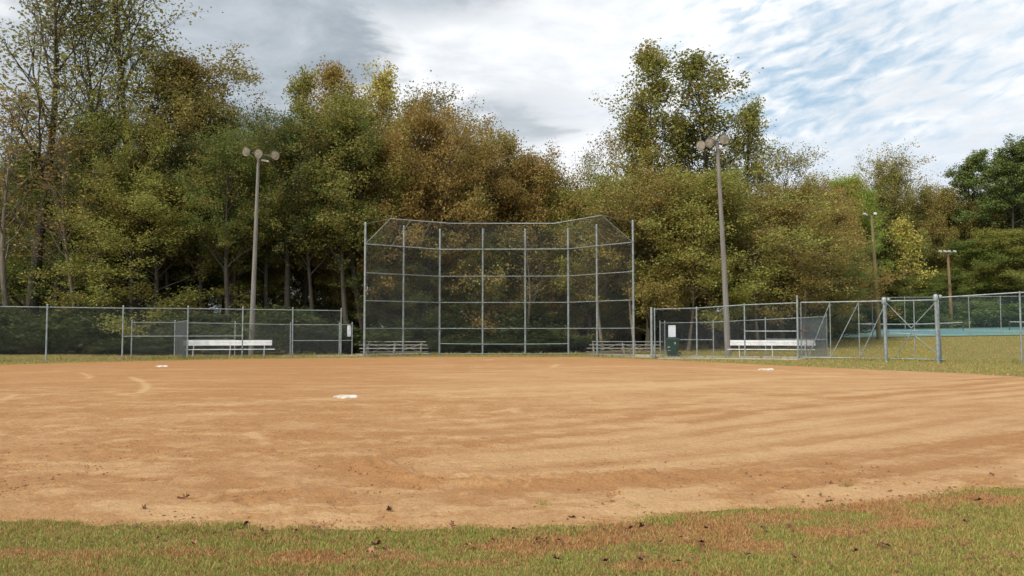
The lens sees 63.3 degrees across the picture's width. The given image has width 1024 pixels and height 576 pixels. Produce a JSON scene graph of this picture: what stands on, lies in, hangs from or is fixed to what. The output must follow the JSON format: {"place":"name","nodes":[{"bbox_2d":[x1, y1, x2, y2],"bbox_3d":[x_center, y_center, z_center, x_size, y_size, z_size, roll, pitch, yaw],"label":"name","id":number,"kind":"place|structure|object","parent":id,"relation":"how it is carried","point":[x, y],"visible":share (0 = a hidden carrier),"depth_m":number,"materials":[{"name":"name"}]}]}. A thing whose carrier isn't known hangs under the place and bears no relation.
{"place":"outdoors","nodes":[
{"label":"outdoors","id":0,"kind":"place"},
{"bbox_2d":[0,357,1023,531],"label":"infield dirt","id":1,"kind":"structure","parent":0,"point":[775,416],"depth_m":11.44,"materials":[{"name":"soil"}]},
{"bbox_2d":[0,393,795,527],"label":"clay lumps","id":2,"kind":"object","parent":1,"relation":"on","point":[354,456],"visible":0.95,"depth_m":9.50,"materials":[{"name":"brown soil"}]},
{"bbox_2d":[62,481,855,534],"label":"dirt weeds","id":3,"kind":"object","parent":1,"relation":"on","point":[183,525],"visible":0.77,"depth_m":6.26,"materials":[{"name":"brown plant"}]},
{"bbox_2d":[0,377,1015,529],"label":"clay crumbs","id":4,"kind":"object","parent":1,"relation":"on","point":[505,489],"visible":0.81,"depth_m":8.04,"materials":[{"name":"brown soil"}]},
{"bbox_2d":[2,461,1019,575],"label":"leaf litter","id":5,"kind":"object","parent":1,"relation":"on","point":[1005,569],"visible":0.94,"depth_m":6.15,"materials":[{"name":"brown plant"}]},
{"bbox_2d":[0,324,1023,575],"bbox_3d":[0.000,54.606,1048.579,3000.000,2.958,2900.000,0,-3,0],"label":"ground","id":6,"kind":"structure","parent":0,"point":[836,356],"depth_m":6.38,"materials":[{"name":"green plant"}]},
{"bbox_2d":[0,69,107,352],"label":"tree","id":7,"kind":"object","parent":6,"relation":"on","point":[3,259],"visible":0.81,"depth_m":57.27,"materials":[{"name":"green plant"}]},
{"bbox_2d":[2,116,129,351],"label":"tree","id":8,"kind":"object","parent":6,"relation":"on","point":[62,236],"visible":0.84,"depth_m":57.23,"materials":[{"name":"green plant"}]},
{"bbox_2d":[8,317,143,353],"bbox_3d":[-28.076,3.242,55.588,9.933,2.592,9.682,1,-3,-10],"label":"shrub","id":9,"kind":"object","parent":6,"relation":"on","point":[78,336],"visible":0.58,"depth_m":53.43,"materials":[{"name":"green plant"}]},
{"bbox_2d":[8,306,153,353],"bbox_3d":[-29.099,2.877,55.799,8.994,3.436,9.227,2,-4,-32],"label":"shrub","id":10,"kind":"object","parent":6,"relation":"on","point":[75,315],"visible":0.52,"depth_m":54.53,"materials":[{"name":"green plant"}]},
{"bbox_2d":[11,96,152,351],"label":"tree","id":11,"kind":"object","parent":6,"relation":"on","point":[108,120],"visible":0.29,"depth_m":60.20,"materials":[{"name":"green plant"}]},
{"bbox_2d":[0,0,166,351],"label":"tree","id":12,"kind":"object","parent":6,"relation":"on","point":[56,31],"visible":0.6,"depth_m":60.95,"materials":[{"name":"green plant"}]},
{"bbox_2d":[0,120,177,350],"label":"tree","id":13,"kind":"object","parent":6,"relation":"on","point":[21,266],"visible":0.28,"depth_m":62.45,"materials":[{"name":"green plant"}]},
{"bbox_2d":[0,0,195,351],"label":"tree","id":14,"kind":"object","parent":6,"relation":"on","point":[103,30],"visible":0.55,"depth_m":61.67,"materials":[{"name":"green plant"}]},
{"bbox_2d":[1,0,235,337],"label":"tree","id":15,"kind":"object","parent":6,"relation":"on","point":[123,61],"visible":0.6,"depth_m":61.85,"materials":[{"name":"green plant"}]},
{"bbox_2d":[60,99,193,351],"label":"tree","id":16,"kind":"object","parent":6,"relation":"on","point":[128,145],"visible":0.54,"depth_m":59.02,"materials":[{"name":"green plant"}]},
{"bbox_2d":[81,337,194,353],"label":"shrub","id":17,"kind":"object","parent":6,"relation":"on","point":[137,348],"visible":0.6,"depth_m":52.43,"materials":[{"name":"green plant"}]},
{"bbox_2d":[11,156,293,351],"bbox_3d":[-26.270,-2.166,59.660,16.141,13.947,17.280,-2,-4,32],"label":"tree","id":18,"kind":"object","parent":6,"relation":"on","point":[140,197],"visible":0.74,"depth_m":57.35,"materials":[{"name":"green plant"}]},
{"bbox_2d":[125,111,214,350],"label":"tree","id":19,"kind":"object","parent":6,"relation":"on","point":[165,268],"visible":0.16,"depth_m":62.25,"materials":[{"name":"green plant"}]},
{"bbox_2d":[0,304,341,360],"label":"chain link fence","id":20,"kind":"object","parent":6,"relation":"on","point":[187,328],"visible":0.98,"depth_m":44.43,"materials":[{"name":"metal"}]},
{"bbox_2d":[109,242,240,316],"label":"tree","id":21,"kind":"object","parent":6,"relation":"on","point":[209,299],"visible":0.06,"depth_m":70.14,"materials":[{"name":"green plant"}]},
{"bbox_2d":[83,40,275,314],"bbox_3d":[-25.571,-6.991,66.148,16.217,24.478,15.572,-2,-3,30],"label":"tree","id":22,"kind":"object","parent":6,"relation":"on","point":[192,116],"visible":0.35,"depth_m":63.26,"materials":[{"name":"green plant"}]},
{"bbox_2d":[146,129,250,351],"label":"tree","id":23,"kind":"object","parent":6,"relation":"on","point":[194,146],"visible":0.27,"depth_m":60.24,"materials":[{"name":"green plant"}]},
{"bbox_2d":[148,308,275,353],"bbox_3d":[-18.912,2.939,54.437,7.072,3.134,7.997,0,-3,3],"label":"shrub","id":24,"kind":"object","parent":6,"relation":"on","point":[203,317],"visible":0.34,"depth_m":52.95,"materials":[{"name":"green plant"}]},
{"bbox_2d":[185,340,274,357],"bbox_3d":[-16.005,3.446,46.991,4.967,0.974,0.526,1,-3,-13],"label":"player bench","id":25,"kind":"object","parent":6,"relation":"on","point":[209,343],"visible":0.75,"depth_m":47.07,"materials":[{"name":"metal"}]},
{"bbox_2d":[190,93,281,348],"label":"tree","id":26,"kind":"object","parent":6,"relation":"on","point":[228,121],"visible":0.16,"depth_m":64.74,"materials":[{"name":"green plant"}]},
{"bbox_2d":[168,172,305,316],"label":"tree","id":27,"kind":"object","parent":6,"relation":"on","point":[234,272],"visible":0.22,"depth_m":60.96,"materials":[{"name":"green plant"}]},
{"bbox_2d":[167,121,308,352],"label":"tree","id":28,"kind":"object","parent":6,"relation":"on","point":[241,164],"visible":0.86,"depth_m":57.91,"materials":[{"name":"green plant"}]},
{"bbox_2d":[131,320,352,356],"bbox_3d":[-15.122,2.962,48.192,12.613,2.195,4.259,1,-3,-26],"label":"dugout fence","id":29,"kind":"object","parent":6,"relation":"on","point":[180,344],"visible":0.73,"depth_m":48.60,"materials":[{"name":"metal"}]},
{"bbox_2d":[200,310,296,354],"bbox_3d":[-16.674,2.997,53.342,6.324,3.118,6.874,2,-4,-39],"label":"shrub","id":30,"kind":"object","parent":6,"relation":"on","point":[247,321],"visible":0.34,"depth_m":52.49,"materials":[{"name":"green plant"}]},
{"bbox_2d":[242,147,279,355],"bbox_3d":[-15.434,-2.189,50.727,2.392,12.854,0.720,0,-3,0],"label":"light pole","id":31,"kind":"object","parent":6,"relation":"on","point":[258,153],"visible":0.99,"depth_m":50.80,"materials":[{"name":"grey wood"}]},
{"bbox_2d":[211,133,318,350],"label":"tree","id":32,"kind":"object","parent":6,"relation":"on","point":[265,273],"visible":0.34,"depth_m":60.19,"materials":[{"name":"green plant"}]},
{"bbox_2d":[221,243,322,318],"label":"tree","id":33,"kind":"object","parent":6,"relation":"on","point":[271,273],"visible":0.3,"depth_m":68.29,"materials":[{"name":"green plant"}]},
{"bbox_2d":[203,106,352,351],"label":"tree","id":34,"kind":"object","parent":6,"relation":"on","point":[288,139],"visible":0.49,"depth_m":59.50,"materials":[{"name":"green plant"}]},
{"bbox_2d":[233,303,332,354],"bbox_3d":[-14.446,2.717,53.932,7.722,3.576,7.527,-2,-4,35],"label":"shrub","id":35,"kind":"object","parent":6,"relation":"on","point":[300,319],"visible":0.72,"depth_m":52.73,"materials":[{"name":"green plant"}]},
{"bbox_2d":[264,62,325,316],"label":"tree","id":36,"kind":"object","parent":6,"relation":"on","point":[302,89],"visible":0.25,"depth_m":67.48,"materials":[{"name":"green plant"}]},
{"bbox_2d":[258,121,362,351],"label":"tree","id":37,"kind":"object","parent":6,"relation":"on","point":[299,232],"visible":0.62,"depth_m":59.35,"materials":[{"name":"green plant"}]},
{"bbox_2d":[301,55,379,349],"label":"tree","id":38,"kind":"object","parent":6,"relation":"on","point":[334,74],"visible":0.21,"depth_m":66.11,"materials":[{"name":"green plant"}]},
{"bbox_2d":[282,325,410,353],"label":"shrub","id":39,"kind":"object","parent":6,"relation":"on","point":[357,335],"visible":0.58,"depth_m":54.64,"materials":[{"name":"green plant"}]},
{"bbox_2d":[298,298,396,350],"bbox_3d":[-14.435,3.085,65.825,9.103,4.484,9.895,-3,-4,45],"label":"shrub","id":40,"kind":"object","parent":6,"relation":"on","point":[330,313],"visible":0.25,"depth_m":64.70,"materials":[{"name":"green plant"}]},
{"bbox_2d":[273,80,433,350],"bbox_3d":[-12.015,-5.277,61.726,11.493,20.491,14.032,2,-3,-28],"label":"tree","id":41,"kind":"object","parent":6,"relation":"on","point":[340,105],"visible":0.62,"depth_m":59.44,"materials":[{"name":"green plant"}]},
{"bbox_2d":[283,110,428,351],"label":"tree","id":42,"kind":"object","parent":6,"relation":"on","point":[351,164],"visible":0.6,"depth_m":59.61,"materials":[{"name":"green plant"}]},
{"bbox_2d":[313,236,422,328],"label":"tree","id":43,"kind":"object","parent":6,"relation":"on","point":[350,294],"visible":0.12,"depth_m":65.16,"materials":[{"name":"green plant"}]},
{"bbox_2d":[339,55,423,322],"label":"tree","id":44,"kind":"object","parent":6,"relation":"on","point":[382,82],"visible":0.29,"depth_m":66.87,"materials":[{"name":"green plant"}]},
{"bbox_2d":[326,233,467,351],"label":"tree","id":45,"kind":"object","parent":6,"relation":"on","point":[385,306],"visible":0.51,"depth_m":60.73,"materials":[{"name":"green plant"}]},
{"bbox_2d":[378,70,502,340],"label":"tree","id":46,"kind":"object","parent":6,"relation":"on","point":[444,95],"visible":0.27,"depth_m":68.67,"materials":[{"name":"green plant"}]},
{"bbox_2d":[389,317,498,351],"bbox_3d":[-5.493,3.428,60.541,8.388,2.753,8.177,2,-4,-36],"label":"shrub","id":47,"kind":"object","parent":6,"relation":"on","point":[445,324],"visible":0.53,"depth_m":59.59,"materials":[{"name":"green plant"}]},
{"bbox_2d":[348,89,552,350],"bbox_3d":[-4.966,-5.248,64.057,15.829,20.813,15.881,1,-3,-19],"label":"tree","id":48,"kind":"object","parent":6,"relation":"on","point":[441,149],"visible":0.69,"depth_m":60.84,"materials":[{"name":"green plant"}]},
{"bbox_2d":[414,238,514,338],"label":"tree","id":49,"kind":"object","parent":6,"relation":"on","point":[436,290],"visible":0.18,"depth_m":63.41,"materials":[{"name":"green plant"}]},
{"bbox_2d":[425,225,564,350],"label":"tree","id":50,"kind":"object","parent":6,"relation":"on","point":[515,258],"visible":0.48,"depth_m":60.57,"materials":[{"name":"green plant"}]},
{"bbox_2d":[400,120,595,338],"bbox_3d":[-1.751,-3.994,65.117,14.879,18.324,16.330,2,-4,-36],"label":"tree","id":51,"kind":"object","parent":6,"relation":"on","point":[508,145],"visible":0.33,"depth_m":62.37,"materials":[{"name":"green plant"}]},
{"bbox_2d":[363,215,634,356],"bbox_3d":[-0.675,0.091,49.858,15.835,8.102,5.278,0,-3,7],"label":"backstop","id":52,"kind":"object","parent":6,"relation":"on","point":[524,287],"visible":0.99,"depth_m":51.17,"materials":[{"name":"metal"}]},
{"bbox_2d":[427,234,588,350],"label":"tree","id":53,"kind":"object","parent":6,"relation":"on","point":[454,306],"visible":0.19,"depth_m":61.96,"materials":[{"name":"green plant"}]},
{"bbox_2d":[0,352,1023,376],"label":"grass","id":54,"kind":"structure","parent":6,"relation":"on","point":[997,369],"depth_m":42.66,"materials":[{"name":"green plant"}]},
{"bbox_2d":[0,351,1023,363],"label":"fence foot grass","id":55,"kind":"structure","parent":6,"relation":"on","point":[667,356],"depth_m":44.75,"materials":[{"name":"green plant"}]},
{"bbox_2d":[444,337,589,351],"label":"shrub","id":56,"kind":"object","parent":6,"relation":"on","point":[496,341],"visible":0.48,"depth_m":57.76,"materials":[{"name":"green plant"}]},
{"bbox_2d":[436,138,626,334],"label":"tree","id":57,"kind":"object","parent":6,"relation":"on","point":[507,185],"visible":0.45,"depth_m":62.38,"materials":[{"name":"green plant"}]},
{"bbox_2d":[477,308,586,351],"bbox_3d":[1.372,3.194,61.784,8.455,3.419,9.560,1,-3,-21],"label":"shrub","id":58,"kind":"object","parent":6,"relation":"on","point":[511,322],"visible":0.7,"depth_m":59.87,"materials":[{"name":"green plant"}]},
{"bbox_2d":[496,222,580,351],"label":"tree","id":59,"kind":"object","parent":6,"relation":"on","point":[530,291],"visible":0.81,"depth_m":59.82,"materials":[{"name":"green plant"}]},
{"bbox_2d":[489,330,610,352],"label":"shrub","id":60,"kind":"object","parent":6,"relation":"on","point":[535,339],"visible":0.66,"depth_m":58.72,"materials":[{"name":"green plant"}]},
{"bbox_2d":[507,239,614,349],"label":"tree","id":61,"kind":"object","parent":6,"relation":"on","point":[578,319],"visible":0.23,"depth_m":62.59,"materials":[{"name":"green plant"}]},
{"bbox_2d":[470,159,701,349],"bbox_3d":[5.419,-2.360,62.819,15.381,14.583,13.887,2,-3,-28],"label":"tree","id":62,"kind":"object","parent":6,"relation":"on","point":[596,195],"visible":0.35,"depth_m":61.45,"materials":[{"name":"green plant"}]},
{"bbox_2d":[554,202,635,350],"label":"tree","id":63,"kind":"object","parent":6,"relation":"on","point":[599,322],"visible":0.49,"depth_m":59.61,"materials":[{"name":"green plant"}]},
{"bbox_2d":[554,238,660,347],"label":"tree","id":64,"kind":"object","parent":6,"relation":"on","point":[610,311],"visible":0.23,"depth_m":62.63,"materials":[{"name":"green plant"}]},
{"bbox_2d":[586,214,662,350],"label":"tree","id":65,"kind":"object","parent":6,"relation":"on","point":[628,293],"visible":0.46,"depth_m":59.32,"materials":[{"name":"green plant"}]},
{"bbox_2d":[578,233,698,335],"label":"tree","id":66,"kind":"object","parent":6,"relation":"on","point":[619,324],"visible":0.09,"depth_m":63.64,"materials":[{"name":"green plant"}]},
{"bbox_2d":[544,147,741,350],"bbox_3d":[9.899,-2.431,61.742,14.620,14.534,14.573,0,-3,8],"label":"tree","id":67,"kind":"object","parent":6,"relation":"on","point":[656,290],"visible":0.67,"depth_m":57.95,"materials":[{"name":"green plant"}]},
{"bbox_2d":[604,87,686,347],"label":"tree","id":68,"kind":"object","parent":6,"relation":"on","point":[638,336],"visible":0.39,"depth_m":65.23,"materials":[{"name":"green plant"}]},
{"bbox_2d":[589,38,712,345],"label":"tree","id":69,"kind":"object","parent":6,"relation":"on","point":[650,62],"visible":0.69,"depth_m":65.20,"materials":[{"name":"green plant"}]},
{"bbox_2d":[655,104,708,342],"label":"tree","id":70,"kind":"object","parent":6,"relation":"on","point":[696,157],"visible":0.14,"depth_m":68.89,"materials":[{"name":"green plant"}]},
{"bbox_2d":[657,227,738,350],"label":"tree","id":71,"kind":"object","parent":6,"relation":"on","point":[692,317],"visible":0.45,"depth_m":58.02,"materials":[{"name":"green plant"}]},
{"bbox_2d":[580,162,845,348],"bbox_3d":[14.198,-2.303,60.369,16.714,13.888,18.344,2,-3,-28],"label":"tree","id":72,"kind":"object","parent":6,"relation":"on","point":[730,188],"visible":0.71,"depth_m":57.19,"materials":[{"name":"green plant"}]},
{"bbox_2d":[696,134,730,356],"bbox_3d":[11.724,-2.475,48.486,2.044,13.198,1.156,1,-3,-11],"label":"light pole","id":73,"kind":"object","parent":6,"relation":"on","point":[709,142],"visible":0.99,"depth_m":48.42,"materials":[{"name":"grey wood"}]},
{"bbox_2d":[656,235,776,344],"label":"tree","id":74,"kind":"object","parent":6,"relation":"on","point":[703,332],"visible":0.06,"depth_m":64.27,"materials":[{"name":"green plant"}]},
{"bbox_2d":[650,295,798,358],"bbox_3d":[11.543,2.187,45.335,7.780,3.445,1.514,-1,-3,15],"label":"chain link fence","id":75,"kind":"object","parent":6,"relation":"on","point":[697,346],"visible":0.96,"depth_m":45.71,"materials":[{"name":"metal"}]},
{"bbox_2d":[657,45,804,343],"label":"tree","id":76,"kind":"object","parent":6,"relation":"on","point":[693,69],"visible":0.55,"depth_m":67.35,"materials":[{"name":"green plant"}]},
{"bbox_2d":[659,314,827,357],"bbox_3d":[13.451,2.833,49.081,8.685,2.545,4.848,-2,-4,39],"label":"dugout fence","id":77,"kind":"object","parent":6,"relation":"on","point":[817,345],"visible":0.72,"depth_m":48.97,"materials":[{"name":"metal"}]},
{"bbox_2d":[668,232,818,345],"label":"tree","id":78,"kind":"object","parent":6,"relation":"on","point":[735,319],"visible":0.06,"depth_m":63.35,"materials":[{"name":"green plant"}]},
{"bbox_2d":[710,89,790,339],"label":"tree","id":79,"kind":"object","parent":6,"relation":"on","point":[752,126],"visible":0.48,"depth_m":67.58,"materials":[{"name":"green plant"}]},
{"bbox_2d":[726,223,796,348],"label":"tree","id":80,"kind":"object","parent":6,"relation":"on","point":[755,317],"visible":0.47,"depth_m":59.39,"materials":[{"name":"green plant"}]},
{"bbox_2d":[675,169,873,346],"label":"tree","id":81,"kind":"object","parent":6,"relation":"on","point":[793,216],"visible":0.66,"depth_m":61.67,"materials":[{"name":"green plant"}]},
{"bbox_2d":[750,141,838,338],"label":"tree","id":82,"kind":"object","parent":6,"relation":"on","point":[796,162],"visible":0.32,"depth_m":69.68,"materials":[{"name":"green plant"}]},
{"bbox_2d":[751,226,864,338],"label":"tree","id":83,"kind":"object","parent":6,"relation":"on","point":[817,311],"visible":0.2,"depth_m":64.35,"materials":[{"name":"green plant"}]},
{"bbox_2d":[772,232,861,347],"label":"tree","id":84,"kind":"object","parent":6,"relation":"on","point":[816,274],"visible":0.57,"depth_m":60.43,"materials":[{"name":"green plant"}]},
{"bbox_2d":[771,237,886,342],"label":"tree","id":85,"kind":"object","parent":6,"relation":"on","point":[856,295],"visible":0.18,"depth_m":65.86,"materials":[{"name":"green plant"}]},
{"bbox_2d":[752,174,913,338],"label":"tree","id":86,"kind":"object","parent":6,"relation":"on","point":[851,218],"visible":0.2,"depth_m":69.81,"materials":[{"name":"green plant"}]},
{"bbox_2d":[681,327,1023,339],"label":"tennis court","id":87,"kind":"object","parent":6,"relation":"on","point":[898,335],"visible":0.23,"depth_m":82.56,"materials":[{"name":"paint"}]},
{"bbox_2d":[722,296,1023,339],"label":"court fence","id":88,"kind":"object","parent":87,"relation":"on","point":[903,298],"visible":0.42,"depth_m":75.40,"materials":[{"name":"metal"}]},
{"bbox_2d":[815,167,916,327],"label":"tree","id":89,"kind":"object","parent":6,"relation":"on","point":[865,222],"visible":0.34,"depth_m":111.73,"materials":[{"name":"green plant"}]},
{"bbox_2d":[800,299,935,359],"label":"rolling gate","id":90,"kind":"structure","parent":6,"relation":"on","point":[857,305],"depth_m":42.61,"materials":[{"name":"metal"}]},
{"bbox_2d":[843,137,943,326],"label":"tree","id":91,"kind":"object","parent":6,"relation":"on","point":[885,163],"visible":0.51,"depth_m":123.33,"materials":[{"name":"green plant"}]},
{"bbox_2d":[853,149,936,275],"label":"tree","id":92,"kind":"object","parent":6,"relation":"on","point":[881,182],"visible":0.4,"depth_m":122.43,"materials":[{"name":"green plant"}]},
{"bbox_2d":[841,304,952,327],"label":"shrub","id":93,"kind":"object","parent":6,"relation":"on","point":[870,311],"visible":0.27,"depth_m":109.70,"materials":[{"name":"green plant"}]},
{"bbox_2d":[882,213,941,327],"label":"tree","id":94,"kind":"object","parent":6,"relation":"on","point":[899,232],"visible":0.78,"depth_m":115.16,"materials":[{"name":"green plant"}]},
{"bbox_2d":[862,270,964,327],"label":"tree","id":95,"kind":"object","parent":6,"relation":"on","point":[914,280],"visible":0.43,"depth_m":112.67,"materials":[{"name":"green plant"}]},
{"bbox_2d":[894,181,1004,326],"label":"tree","id":96,"kind":"object","parent":6,"relation":"on","point":[948,201],"visible":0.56,"depth_m":120.96,"materials":[{"name":"green plant"}]},
{"bbox_2d":[905,264,1016,326],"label":"tree","id":97,"kind":"object","parent":6,"relation":"on","point":[963,279],"visible":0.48,"depth_m":114.05,"materials":[{"name":"green plant"}]},
{"bbox_2d":[920,238,1023,326],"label":"tree","id":98,"kind":"object","parent":6,"relation":"on","point":[970,248],"visible":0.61,"depth_m":114.53,"materials":[{"name":"green plant"}]},
{"bbox_2d":[928,197,1023,304],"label":"tree","id":99,"kind":"object","parent":6,"relation":"on","point":[962,203],"visible":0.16,"depth_m":122.57,"materials":[{"name":"green plant"}]},
{"bbox_2d":[929,148,1023,325],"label":"tree","id":100,"kind":"object","parent":6,"relation":"on","point":[976,161],"visible":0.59,"depth_m":121.71,"materials":[{"name":"green plant"}]},
{"bbox_2d":[932,301,1023,327],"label":"shrub","id":101,"kind":"object","parent":6,"relation":"on","point":[988,313],"visible":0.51,"depth_m":111.39,"materials":[{"name":"green plant"}]},
{"bbox_2d":[937,291,1023,363],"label":"chain link fence","id":102,"kind":"object","parent":6,"relation":"on","point":[1020,324],"visible":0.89,"depth_m":38.67,"materials":[{"name":"metal"}]},
{"bbox_2d":[957,224,1023,326],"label":"tree","id":103,"kind":"object","parent":6,"relation":"on","point":[1010,236],"visible":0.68,"depth_m":113.99,"materials":[{"name":"green plant"}]},
{"bbox_2d":[964,133,1023,326],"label":"tree","id":104,"kind":"object","parent":6,"relation":"on","point":[1007,165],"visible":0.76,"depth_m":117.77,"materials":[{"name":"green plant"}]},
{"bbox_2d":[0,0,1023,326],"label":"sky","id":105,"kind":"structure","parent":0,"point":[847,75],"materials":[{"name":"white"}]},
{"bbox_2d":[605,336,1023,353],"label":"court side grass","id":106,"kind":"structure","parent":0,"point":[843,348],"depth_m":61.56,"materials":[{"name":"green plant"}]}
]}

